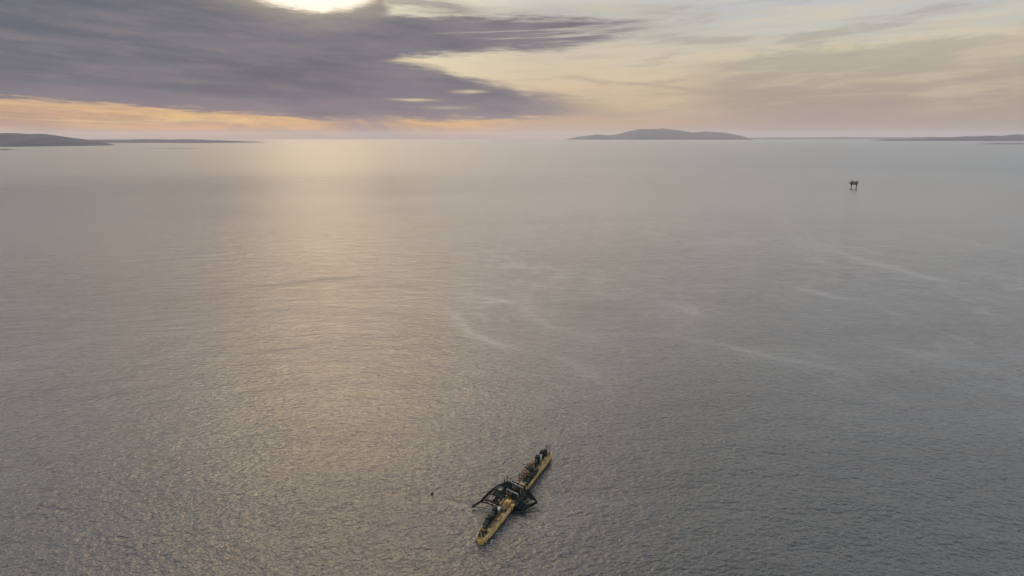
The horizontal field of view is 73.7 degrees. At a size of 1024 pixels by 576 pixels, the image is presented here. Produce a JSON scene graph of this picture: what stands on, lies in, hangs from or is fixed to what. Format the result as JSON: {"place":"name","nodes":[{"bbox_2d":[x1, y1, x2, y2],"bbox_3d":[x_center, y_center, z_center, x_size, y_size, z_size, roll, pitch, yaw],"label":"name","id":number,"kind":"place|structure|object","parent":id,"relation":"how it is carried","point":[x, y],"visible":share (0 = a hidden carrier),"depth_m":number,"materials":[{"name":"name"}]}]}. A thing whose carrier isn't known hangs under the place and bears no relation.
{"place":"outdoors","nodes":[
{"label":"outdoors","id":0,"kind":"place"},
{"bbox_2d":[0,133,113,146],"bbox_3d":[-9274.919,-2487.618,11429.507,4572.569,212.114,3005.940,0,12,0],"label":"headland","id":1,"kind":"structure","parent":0,"point":[18,140],"depth_m":11141.87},
{"bbox_2d":[92,139,254,142],"bbox_3d":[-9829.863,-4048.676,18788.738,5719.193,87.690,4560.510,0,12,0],"label":"coast","id":2,"kind":"structure","parent":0,"point":[163,141],"depth_m":17955.87},
{"bbox_2d":[0,139,1023,575],"bbox_3d":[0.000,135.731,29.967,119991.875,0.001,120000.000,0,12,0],"label":"water","id":3,"kind":"structure","parent":0,"point":[348,357],"depth_m":441.27,"materials":[{"name":"grey liquid"}]},
{"bbox_2d":[470,443,551,544],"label":"tidal turbine","id":4,"kind":"object","parent":3,"relation":"on","point":[502,511],"visible":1,"depth_m":263.73,"materials":[{"name":"paint"}]},
{"bbox_2d":[849,180,857,187],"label":"sea platform","id":5,"kind":"structure","parent":3,"relation":"in","point":[852,182],"depth_m":1902.69,"materials":[{"name":"metal"}]},
{"bbox_2d":[0,0,1023,138],"label":"sky","id":6,"kind":"structure","parent":0,"point":[80,69],"materials":[{"name":"grey"}]},
{"bbox_2d":[567,128,752,139],"bbox_3d":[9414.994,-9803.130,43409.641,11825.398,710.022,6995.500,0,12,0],"label":"hilly island","id":7,"kind":"structure","parent":0,"point":[654,134],"depth_m":41936.41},
{"bbox_2d":[750,137,930,138],"bbox_3d":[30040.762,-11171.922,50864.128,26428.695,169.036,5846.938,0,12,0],"label":"land","id":8,"kind":"structure","parent":0,"point":[842,138],"depth_m":50173.18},
{"bbox_2d":[871,134,1023,140],"bbox_3d":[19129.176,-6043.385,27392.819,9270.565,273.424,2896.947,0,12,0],"label":"island","id":9,"kind":"structure","parent":0,"point":[1016,137],"depth_m":26846.20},
{"bbox_2d":[990,143,1023,143],"bbox_3d":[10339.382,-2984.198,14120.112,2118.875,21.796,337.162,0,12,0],"label":"skerry","id":10,"kind":"structure","parent":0,"point":[1006,143],"depth_m":14066.51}
]}

